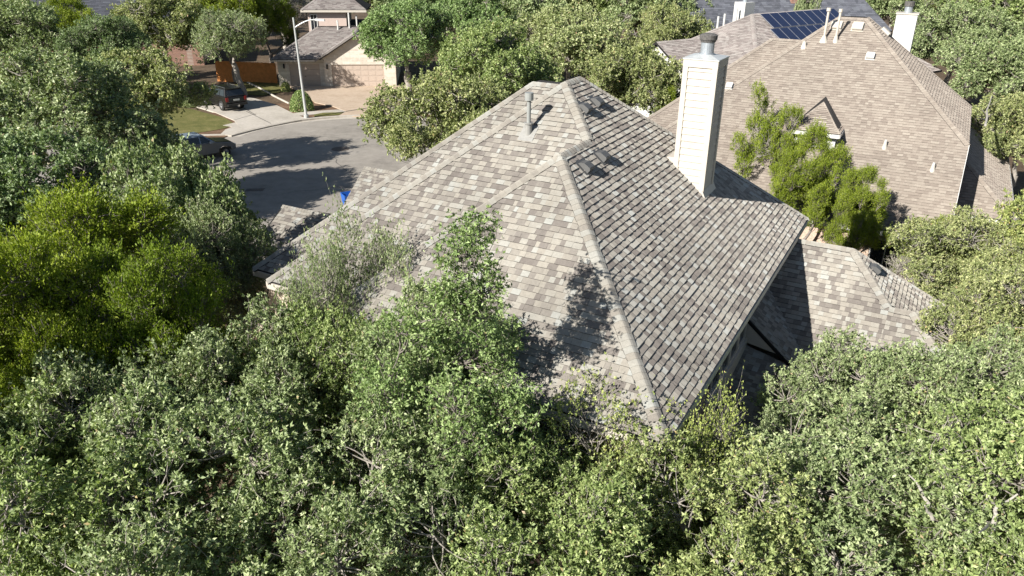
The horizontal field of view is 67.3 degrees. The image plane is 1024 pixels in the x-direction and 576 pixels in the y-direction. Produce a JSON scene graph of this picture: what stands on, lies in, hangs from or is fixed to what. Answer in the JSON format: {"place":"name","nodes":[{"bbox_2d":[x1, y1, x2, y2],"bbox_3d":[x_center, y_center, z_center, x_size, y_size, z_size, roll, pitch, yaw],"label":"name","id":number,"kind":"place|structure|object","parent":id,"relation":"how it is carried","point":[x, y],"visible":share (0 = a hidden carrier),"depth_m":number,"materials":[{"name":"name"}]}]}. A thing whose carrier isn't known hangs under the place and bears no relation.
{"place":"outdoors","nodes":[
{"label":"outdoors","id":0,"kind":"place"},
{"bbox_2d":[45,107,231,148],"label":"lawn","id":1,"kind":"structure","parent":0,"point":[190,120],"depth_m":59.96,"materials":[{"name":"green plant"}]},
{"bbox_2d":[27,118,450,242],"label":"street","id":2,"kind":"structure","parent":0,"point":[277,163],"depth_m":49.93,"materials":[{"name":"grey asphalt"}]},
{"bbox_2d":[172,132,235,156],"bbox_3d":[-20.636,-9.330,50.416,4.470,1.597,2.060,-20,32,-37],"label":"parked car","id":3,"kind":"object","parent":2,"relation":"on","point":[211,145],"visible":0.53,"depth_m":50.13,"materials":[{"name":"grey paint"}]},
{"bbox_2d":[245,188,264,190],"bbox_3d":[-14.897,-5.681,44.502,1.055,0.015,0.498,-2,25,-5],"label":"drain cover","id":4,"kind":"object","parent":2,"relation":"on","point":[257,189],"visible":1,"depth_m":44.54,"materials":[{"name":"metal"}]},
{"bbox_2d":[209,135,410,193],"bbox_3d":[-10.773,-8.640,51.013,17.219,0.002,15.137,-17,30,-34],"label":"street crack sealant","id":5,"kind":"object","parent":2,"relation":"on","point":[340,165],"visible":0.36,"depth_m":49.88,"materials":[{"name":"black asphalt"}]},
{"bbox_2d":[201,115,425,135],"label":"kerb","id":6,"kind":"structure","parent":2,"relation":"on","point":[324,117],"depth_m":60.43,"materials":[{"name":"concrete"}]},
{"bbox_2d":[227,117,425,136],"bbox_3d":[-14.799,-11.800,57.800,28.877,0.016,11.437,4,25,8],"label":"gutter","id":7,"kind":"object","parent":2,"relation":"on","point":[298,122],"visible":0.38,"depth_m":60.33,"materials":[{"name":"concrete"}]},
{"bbox_2d":[331,147,349,150],"bbox_3d":[-11.847,-9.601,53.086,1.240,0.018,1.240,1,25,0],"label":"manhole cover","id":8,"kind":"object","parent":2,"relation":"on","point":[340,148],"visible":1,"depth_m":53.15,"materials":[{"name":"metal"}]},
{"bbox_2d":[340,191,349,204],"bbox_3d":[-8.696,-4.587,41.090,0.690,0.997,0.720,-13,28,-27],"label":"wheeled bin","id":9,"kind":"object","parent":2,"relation":"on","point":[344,195],"visible":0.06,"depth_m":41.01,"materials":[{"name":"blue plastic"}]},
{"bbox_2d":[196,97,303,136],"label":"driveway","id":10,"kind":"structure","parent":0,"point":[262,111],"depth_m":62.12,"materials":[{"name":"concrete"}]},
{"bbox_2d":[201,83,247,110],"bbox_3d":[-24.262,-16.187,64.574,5.257,1.903,2.240,23,33,39],"label":"suv","id":11,"kind":"object","parent":10,"relation":"on","point":[227,95],"visible":0.79,"depth_m":63.23,"materials":[{"name":"black paint"}]},
{"bbox_2d":[235,82,283,95],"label":"lawn","id":12,"kind":"structure","parent":0,"point":[272,88],"depth_m":72.98,"materials":[{"name":"green plant"}]},
{"bbox_2d":[247,82,289,103],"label":"garden edging","id":13,"kind":"object","parent":12,"relation":"on","point":[269,93],"visible":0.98,"depth_m":70.34,"materials":[{"name":"concrete"}]},
{"bbox_2d":[223,109,429,126],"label":"pavement","id":14,"kind":"structure","parent":0,"point":[299,114],"depth_m":63.31,"materials":[{"name":"concrete"}]},
{"bbox_2d":[290,85,415,116],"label":"driveway","id":15,"kind":"structure","parent":0,"point":[350,100],"depth_m":69.77,"materials":[{"name":"beige concrete"}]},
{"bbox_2d":[0,0,1023,575],"bbox_3d":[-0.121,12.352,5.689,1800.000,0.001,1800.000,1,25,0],"label":"ground","id":16,"kind":"structure","parent":0,"point":[206,74],"depth_m":81.48,"materials":[{"name":"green plant"}]},
{"bbox_2d":[0,0,61,60],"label":"oak tree","id":17,"kind":"object","parent":16,"relation":"on","point":[32,26],"visible":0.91,"depth_m":60.84,"materials":[{"name":"green plant"}]},
{"bbox_2d":[0,115,123,268],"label":"oak tree","id":18,"kind":"object","parent":16,"relation":"on","point":[18,160],"visible":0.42,"depth_m":24.45,"materials":[{"name":"green plant"}]},
{"bbox_2d":[0,222,130,480],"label":"juniper tree","id":19,"kind":"object","parent":16,"relation":"on","point":[23,261],"visible":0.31,"depth_m":14.53,"materials":[{"name":"green plant"}]},
{"bbox_2d":[40,0,97,76],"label":"juniper tree","id":20,"kind":"object","parent":16,"relation":"on","point":[68,17],"visible":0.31,"depth_m":69.41,"materials":[{"name":"green plant"}]},
{"bbox_2d":[0,46,175,191],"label":"oak tree","id":21,"kind":"object","parent":16,"relation":"on","point":[35,92],"visible":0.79,"depth_m":35.02,"materials":[{"name":"green plant"}]},
{"bbox_2d":[5,0,171,35],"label":"house","id":22,"kind":"structure","parent":16,"relation":"on","point":[82,1],"depth_m":101.46,"materials":[{"name":"stone"}]},
{"bbox_2d":[0,362,183,575],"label":"oak tree","id":23,"kind":"object","parent":16,"relation":"on","point":[31,491],"visible":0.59,"depth_m":11.45,"materials":[{"name":"green plant"}]},
{"bbox_2d":[0,171,196,387],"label":"juniper tree","id":24,"kind":"object","parent":16,"relation":"on","point":[132,220],"visible":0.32,"depth_m":16.69,"materials":[{"name":"green plant"}]},
{"bbox_2d":[54,189,149,294],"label":"oak tree","id":25,"kind":"object","parent":16,"relation":"on","point":[74,249],"depth_m":23.98,"materials":[{"name":"green plant"}]},
{"bbox_2d":[52,12,153,65],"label":"oak tree","id":26,"kind":"object","parent":16,"relation":"on","point":[104,35],"visible":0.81,"depth_m":60.07,"materials":[{"name":"green plant"}]},
{"bbox_2d":[0,342,224,563],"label":"oak tree","id":27,"kind":"object","parent":16,"relation":"on","point":[104,384],"visible":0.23,"depth_m":13.64,"materials":[{"name":"green plant"}]},
{"bbox_2d":[52,0,209,65],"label":"house","id":28,"kind":"structure","parent":16,"relation":"on","point":[99,7],"depth_m":84.71,"materials":[{"name":"stone"}]},
{"bbox_2d":[92,116,192,188],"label":"oak tree","id":29,"kind":"object","parent":16,"relation":"on","point":[163,136],"visible":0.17,"depth_m":36.85,"materials":[{"name":"green plant"}]},
{"bbox_2d":[37,232,253,516],"bbox_3d":[-7.626,2.645,17.002,4.078,8.354,4.178,14,28,26],"label":"juniper tree","id":30,"kind":"object","parent":16,"relation":"on","point":[135,325],"visible":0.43,"depth_m":15.42,"materials":[{"name":"green plant"}]},
{"bbox_2d":[83,43,218,121],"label":"oak tree","id":31,"kind":"object","parent":16,"relation":"on","point":[153,80],"visible":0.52,"depth_m":43.83,"materials":[{"name":"green plant"}]},
{"bbox_2d":[105,0,215,59],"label":"oak tree","id":32,"kind":"object","parent":16,"relation":"on","point":[150,20],"visible":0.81,"depth_m":67.37,"materials":[{"name":"green plant"}]},
{"bbox_2d":[100,218,258,355],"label":"oak tree","id":33,"kind":"object","parent":16,"relation":"on","point":[224,297],"visible":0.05,"depth_m":20.03,"materials":[{"name":"green plant"}]},
{"bbox_2d":[89,129,270,276],"bbox_3d":[-9.970,-0.558,23.648,5.117,8.646,5.340,-12,28,-26],"label":"oak tree","id":34,"kind":"object","parent":16,"relation":"on","point":[171,180],"visible":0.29,"depth_m":21.67,"materials":[{"name":"green plant"}]},
{"bbox_2d":[178,97,202,107],"bbox_3d":[-27.424,-15.957,65.712,2.325,0.777,2.305,1,25,0],"label":"shrub","id":35,"kind":"object","parent":16,"relation":"on","point":[186,103],"visible":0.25,"depth_m":64.99,"materials":[{"name":"green plant"}]},
{"bbox_2d":[1,359,385,575],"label":"oak tree","id":36,"kind":"object","parent":16,"relation":"on","point":[262,444],"visible":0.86,"depth_m":11.93,"materials":[{"name":"green plant"}]},
{"bbox_2d":[142,182,284,327],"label":"oak tree","id":37,"kind":"object","parent":16,"relation":"on","point":[243,274],"visible":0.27,"depth_m":21.02,"materials":[{"name":"green plant"}]},
{"bbox_2d":[195,0,257,81],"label":"juniper tree","id":38,"kind":"object","parent":16,"relation":"on","point":[246,5],"visible":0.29,"depth_m":72.97,"materials":[{"name":"green plant"}]},
{"bbox_2d":[187,4,268,95],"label":"oak tree","id":39,"kind":"object","parent":16,"relation":"on","point":[226,29],"visible":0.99,"depth_m":66.17,"materials":[{"name":"green plant"}]},
{"bbox_2d":[135,291,349,534],"bbox_3d":[-5.745,3.645,16.413,5.245,7.096,4.774,15,28,28],"label":"oak tree","id":40,"kind":"object","parent":16,"relation":"on","point":[200,369],"visible":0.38,"depth_m":14.97,"materials":[{"name":"green plant"}]},
{"bbox_2d":[215,61,277,82],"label":"fence","id":41,"kind":"object","parent":16,"relation":"on","point":[263,72],"visible":0.88,"depth_m":75.69,"materials":[{"name":"orange wood"}]},
{"bbox_2d":[242,0,299,62],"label":"juniper tree","id":42,"kind":"object","parent":16,"relation":"on","point":[264,8],"visible":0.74,"depth_m":77.02,"materials":[{"name":"green plant"}]},
{"bbox_2d":[280,81,290,91],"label":"shrub","id":43,"kind":"object","parent":16,"relation":"on","point":[285,86],"visible":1,"depth_m":71.63,"materials":[{"name":"green plant"}]},
{"bbox_2d":[267,0,311,48],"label":"bare tree","id":44,"kind":"object","parent":16,"relation":"on","point":[301,17],"visible":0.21,"depth_m":80.99,"materials":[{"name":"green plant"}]},
{"bbox_2d":[233,293,390,556],"bbox_3d":[-3.851,3.300,17.225,4.082,7.118,4.287,-4,25,-9],"label":"oak tree","id":45,"kind":"object","parent":16,"relation":"on","point":[303,332],"visible":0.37,"depth_m":15.36,"materials":[{"name":"green plant"}]},
{"bbox_2d":[199,101,429,137],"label":"verge","id":46,"kind":"structure","parent":16,"relation":"on","point":[317,107],"depth_m":64.14,"materials":[{"name":"green plant"}]},
{"bbox_2d":[289,90,314,112],"bbox_3d":[-17.593,-15.639,64.010,2.144,1.780,2.112,1,25,0],"label":"round shrub","id":47,"kind":"object","parent":46,"relation":"on","point":[297,96],"visible":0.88,"depth_m":63.60,"materials":[{"name":"green plant"}]},
{"bbox_2d":[292,17,324,117],"bbox_3d":[-15.481,-17.058,59.902,2.440,7.605,0.400,1,25,0],"label":"street lamp","id":48,"kind":"object","parent":46,"relation":"on","point":[306,115],"visible":1,"depth_m":59.73,"materials":[{"name":"metal"}]},
{"bbox_2d":[314,112,342,116],"bbox_3d":[-14.987,-14.247,62.914,2.521,0.030,1.207,-10,27,-22],"label":"grass strip","id":49,"kind":"object","parent":46,"relation":"on","point":[327,114],"depth_m":62.67,"materials":[{"name":"green plant"}]},
{"bbox_2d":[272,213,364,424],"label":"oak tree","id":50,"kind":"object","parent":16,"relation":"on","point":[320,275],"visible":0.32,"depth_m":16.27,"materials":[{"name":"green plant"}]},
{"bbox_2d":[270,0,399,85],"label":"house","id":51,"kind":"structure","parent":16,"relation":"on","point":[330,53],"depth_m":74.03,"materials":[{"name":"stone"}]},
{"bbox_2d":[289,64,320,85],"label":"garage door","id":52,"kind":"structure","parent":51,"relation":"in","point":[311,77],"depth_m":74.03,"materials":[{"name":"beige paint"}]},
{"bbox_2d":[310,14,317,29],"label":"window","id":53,"kind":"structure","parent":51,"relation":"in","point":[314,24],"depth_m":75.62,"materials":[{"name":"white paint"}]},
{"bbox_2d":[332,65,384,85],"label":"garage door","id":54,"kind":"structure","parent":51,"relation":"in","point":[354,75],"depth_m":73.95,"materials":[{"name":"beige paint"}]},
{"bbox_2d":[352,0,386,15],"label":"oak tree","id":55,"kind":"object","parent":16,"relation":"on","point":[374,4],"visible":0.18,"depth_m":91.16,"materials":[{"name":"green plant"}]},
{"bbox_2d":[319,172,427,312],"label":"oak tree","id":56,"kind":"object","parent":16,"relation":"on","point":[390,256],"visible":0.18,"depth_m":16.80,"materials":[{"name":"green plant"}]},
{"bbox_2d":[234,391,553,575],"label":"oak tree","id":57,"kind":"object","parent":16,"relation":"on","point":[368,521],"visible":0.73,"depth_m":11.82,"materials":[{"name":"green plant"}]},
{"bbox_2d":[352,0,456,97],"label":"oak tree","id":58,"kind":"object","parent":16,"relation":"on","point":[417,35],"visible":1,"depth_m":62.21,"materials":[{"name":"green plant"}]},
{"bbox_2d":[375,0,439,8],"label":"oak tree","id":59,"kind":"object","parent":16,"relation":"on","point":[429,2],"visible":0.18,"depth_m":90.70,"materials":[{"name":"green plant"}]},
{"bbox_2d":[333,267,519,574],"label":"oak tree","id":60,"kind":"object","parent":16,"relation":"on","point":[415,290],"visible":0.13,"depth_m":14.11,"materials":[{"name":"green plant"}]},
{"bbox_2d":[356,66,510,161],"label":"oak tree","id":61,"kind":"object","parent":16,"relation":"on","point":[451,104],"visible":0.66,"depth_m":35.15,"materials":[{"name":"green plant"}]},
{"bbox_2d":[341,205,567,553],"bbox_3d":[-0.826,3.161,14.317,3.866,9.779,4.208,10,26,19],"label":"oak tree","id":62,"kind":"object","parent":16,"relation":"on","point":[505,402],"visible":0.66,"depth_m":12.43,"materials":[{"name":"green plant"}]},
{"bbox_2d":[432,0,518,42],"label":"oak tree","id":63,"kind":"object","parent":16,"relation":"on","point":[474,11],"visible":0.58,"depth_m":70.31,"materials":[{"name":"green plant"}]},
{"bbox_2d":[419,357,562,522],"bbox_3d":[-0.535,4.135,16.211,3.847,6.436,3.732,14,28,27],"label":"oak tree","id":64,"kind":"object","parent":16,"relation":"on","point":[466,373],"depth_m":14.66,"materials":[{"name":"green plant"}]},
{"bbox_2d":[436,13,564,98],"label":"oak tree","id":65,"kind":"object","parent":16,"relation":"on","point":[491,52],"visible":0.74,"depth_m":45.32,"materials":[{"name":"green plant"}]},
{"bbox_2d":[496,0,566,25],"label":"oak tree","id":66,"kind":"object","parent":16,"relation":"on","point":[510,7],"visible":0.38,"depth_m":78.89,"materials":[{"name":"green plant"}]},
{"bbox_2d":[512,0,630,80],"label":"oak tree","id":67,"kind":"object","parent":16,"relation":"on","point":[575,38],"visible":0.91,"depth_m":54.36,"materials":[{"name":"green plant"}]},
{"bbox_2d":[436,411,707,575],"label":"oak tree","id":68,"kind":"object","parent":16,"relation":"on","point":[558,533],"visible":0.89,"depth_m":11.63,"materials":[{"name":"green plant"}]},
{"bbox_2d":[558,0,603,16],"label":"oak tree","id":69,"kind":"object","parent":16,"relation":"on","point":[573,2],"visible":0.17,"depth_m":86.16,"materials":[{"name":"green plant"}]},
{"bbox_2d":[592,0,645,48],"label":"oak tree","id":70,"kind":"object","parent":16,"relation":"on","point":[605,3],"visible":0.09,"depth_m":85.09,"materials":[{"name":"green plant"}]},
{"bbox_2d":[518,351,723,572],"bbox_3d":[2.109,4.361,14.998,3.756,7.144,4.118,-10,27,-21],"label":"oak tree","id":71,"kind":"object","parent":16,"relation":"on","point":[591,440],"visible":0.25,"depth_m":13.54,"materials":[{"name":"green plant"}]},
{"bbox_2d":[252,33,995,575],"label":"house","id":72,"kind":"structure","parent":16,"relation":"on","point":[662,263],"depth_m":18.42,"materials":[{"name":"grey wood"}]},
{"bbox_2d":[544,427,581,460],"bbox_3d":[0.954,3.472,15.074,0.900,1.500,0.064,14,28,26],"label":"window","id":73,"kind":"structure","parent":72,"relation":"in","point":[564,435],"depth_m":14.77,"materials":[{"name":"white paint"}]},
{"bbox_2d":[708,367,720,397],"bbox_3d":[4.762,1.747,17.872,0.064,1.440,0.800,14,28,26],"label":"window","id":74,"kind":"structure","parent":72,"relation":"in","point":[713,384],"depth_m":18.12,"materials":[{"name":"black glass"}]},
{"bbox_2d":[719,350,730,379],"bbox_3d":[5.171,1.443,18.541,0.064,1.440,0.800,14,28,26],"label":"window","id":75,"kind":"structure","parent":72,"relation":"in","point":[724,366],"depth_m":18.88,"materials":[{"name":"black glass"}]},
{"bbox_2d":[728,337,738,365],"bbox_3d":[5.580,1.140,19.209,0.064,1.440,0.800,14,28,26],"label":"window","id":76,"kind":"structure","parent":72,"relation":"in","point":[733,352],"depth_m":19.53,"materials":[{"name":"black glass"}]},
{"bbox_2d":[737,324,746,350],"bbox_3d":[5.989,0.836,19.877,0.064,1.440,0.800,14,28,26],"label":"window","id":77,"kind":"structure","parent":72,"relation":"in","point":[742,336],"depth_m":20.20,"materials":[{"name":"black glass"}]},
{"bbox_2d":[585,38,682,115],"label":"oak tree","id":78,"kind":"object","parent":16,"relation":"on","point":[638,76],"visible":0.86,"depth_m":46.51,"materials":[{"name":"green plant"}]},
{"bbox_2d":[605,0,680,31],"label":"oak tree","id":79,"kind":"object","parent":16,"relation":"on","point":[628,9],"visible":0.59,"depth_m":81.14,"materials":[{"name":"green plant"}]},
{"bbox_2d":[654,85,676,112],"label":"juniper tree","id":80,"kind":"object","parent":16,"relation":"on","point":[671,91],"visible":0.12,"depth_m":46.44,"materials":[{"name":"green plant"}]},
{"bbox_2d":[619,0,715,47],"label":"oak tree","id":81,"kind":"object","parent":16,"relation":"on","point":[672,23],"visible":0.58,"depth_m":59.80,"materials":[{"name":"green plant"}]},
{"bbox_2d":[669,0,712,11],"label":"oak tree","id":82,"kind":"object","parent":16,"relation":"on","point":[689,4],"visible":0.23,"depth_m":89.39,"materials":[{"name":"green plant"}]},
{"bbox_2d":[544,413,844,575],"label":"oak tree","id":83,"kind":"object","parent":16,"relation":"on","point":[757,535],"visible":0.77,"depth_m":12.26,"materials":[{"name":"green plant"}]},
{"bbox_2d":[644,361,751,544],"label":"oak tree","id":84,"kind":"object","parent":16,"relation":"on","point":[703,451],"visible":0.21,"depth_m":13.92,"materials":[{"name":"green plant"}]},
{"bbox_2d":[625,0,891,42],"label":"house","id":85,"kind":"structure","parent":16,"relation":"on","point":[856,8],"depth_m":91.19,"materials":[{"name":"stone"}]},
{"bbox_2d":[729,78,804,177],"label":"juniper tree","id":86,"kind":"object","parent":16,"relation":"on","point":[766,136],"visible":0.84,"depth_m":33.77,"materials":[{"name":"green plant"}]},
{"bbox_2d":[631,0,941,116],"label":"house","id":87,"kind":"structure","parent":16,"relation":"on","point":[746,30],"depth_m":55.78,"materials":[{"name":"grey"}]},
{"bbox_2d":[793,0,821,10],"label":"oak tree","id":88,"kind":"object","parent":16,"relation":"on","point":[806,4],"visible":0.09,"depth_m":64.73,"materials":[{"name":"green plant"}]},
{"bbox_2d":[766,117,853,239],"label":"juniper tree","id":89,"kind":"object","parent":16,"relation":"on","point":[820,198],"visible":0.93,"depth_m":30.98,"materials":[{"name":"green plant"}]},
{"bbox_2d":[647,1,1016,283],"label":"house","id":90,"kind":"structure","parent":16,"relation":"on","point":[892,107],"depth_m":34.68,"materials":[{"name":"beige"}]},
{"bbox_2d":[868,238,900,272],"bbox_3d":[15.479,-1.365,31.983,1.200,1.400,0.064,14,28,26],"label":"window","id":91,"kind":"structure","parent":90,"relation":"in","point":[879,255],"depth_m":32.00,"materials":[{"name":"black glass"}]},
{"bbox_2d":[750,323,932,478],"bbox_3d":[7.694,3.758,18.304,4.082,5.500,4.287,10,26,20],"label":"oak tree","id":92,"kind":"object","parent":16,"relation":"on","point":[810,378],"visible":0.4,"depth_m":17.43,"materials":[{"name":"green plant"}]},
{"bbox_2d":[691,377,1022,575],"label":"oak tree","id":93,"kind":"object","parent":16,"relation":"on","point":[847,529],"visible":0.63,"depth_m":12.72,"materials":[{"name":"green plant"}]},
{"bbox_2d":[822,162,892,252],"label":"juniper tree","id":94,"kind":"object","parent":16,"relation":"on","point":[855,222],"visible":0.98,"depth_m":29.62,"materials":[{"name":"green plant"}]},
{"bbox_2d":[865,0,939,34],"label":"oak tree","id":95,"kind":"object","parent":16,"relation":"on","point":[886,9],"visible":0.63,"depth_m":92.95,"materials":[{"name":"green plant"}]},
{"bbox_2d":[886,251,952,290],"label":"bare tree","id":96,"kind":"object","parent":16,"relation":"on","point":[899,267],"visible":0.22,"depth_m":29.64,"materials":[{"name":"grey plant"}]},
{"bbox_2d":[890,214,956,286],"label":"tree","id":97,"kind":"object","parent":16,"relation":"on","point":[938,218],"visible":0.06,"depth_m":30.23,"materials":[{"name":"green plant"}]},
{"bbox_2d":[827,373,1023,575],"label":"oak tree","id":98,"kind":"object","parent":16,"relation":"on","point":[1001,445],"visible":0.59,"depth_m":12.54,"materials":[{"name":"green plant"}]},
{"bbox_2d":[859,321,1023,557],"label":"oak tree","id":99,"kind":"object","parent":16,"relation":"on","point":[937,366],"visible":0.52,"depth_m":16.50,"materials":[{"name":"green plant"}]},
{"bbox_2d":[919,0,977,21],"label":"oak tree","id":100,"kind":"object","parent":16,"relation":"on","point":[935,7],"visible":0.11,"depth_m":96.70,"materials":[{"name":"green plant"}]},
{"bbox_2d":[883,203,1023,319],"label":"oak tree","id":101,"kind":"object","parent":16,"relation":"on","point":[928,266],"visible":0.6,"depth_m":24.80,"materials":[{"name":"green plant"}]},
{"bbox_2d":[910,0,1022,85],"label":"oak tree","id":102,"kind":"object","parent":16,"relation":"on","point":[964,22],"visible":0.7,"depth_m":59.98,"materials":[{"name":"green plant"}]},
{"bbox_2d":[914,238,1023,470],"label":"oak tree","id":103,"kind":"object","parent":16,"relation":"on","point":[995,290],"visible":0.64,"depth_m":19.67,"materials":[{"name":"green plant"}]},
{"bbox_2d":[936,0,1023,37],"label":"oak tree","id":104,"kind":"object","parent":16,"relation":"on","point":[1013,9],"visible":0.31,"depth_m":80.13,"materials":[{"name":"green plant"}]},
{"bbox_2d":[939,27,1023,130],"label":"oak tree","id":105,"kind":"object","parent":16,"relation":"on","point":[991,63],"visible":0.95,"depth_m":51.01,"materials":[{"name":"green plant"}]},
{"bbox_2d":[950,188,1023,342],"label":"oak tree","id":106,"kind":"object","parent":16,"relation":"on","point":[1008,211],"visible":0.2,"depth_m":24.17,"materials":[{"name":"green plant"}]},
{"bbox_2d":[971,91,1023,187],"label":"oak tree","id":107,"kind":"object","parent":16,"relation":"on","point":[1004,136],"visible":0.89,"depth_m":39.66,"materials":[{"name":"green plant"}]},
{"bbox_2d":[1014,17,1023,50],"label":"oak tree","id":108,"kind":"object","parent":16,"relation":"on","point":[1020,25],"visible":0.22,"depth_m":67.16,"materials":[{"name":"green plant"}]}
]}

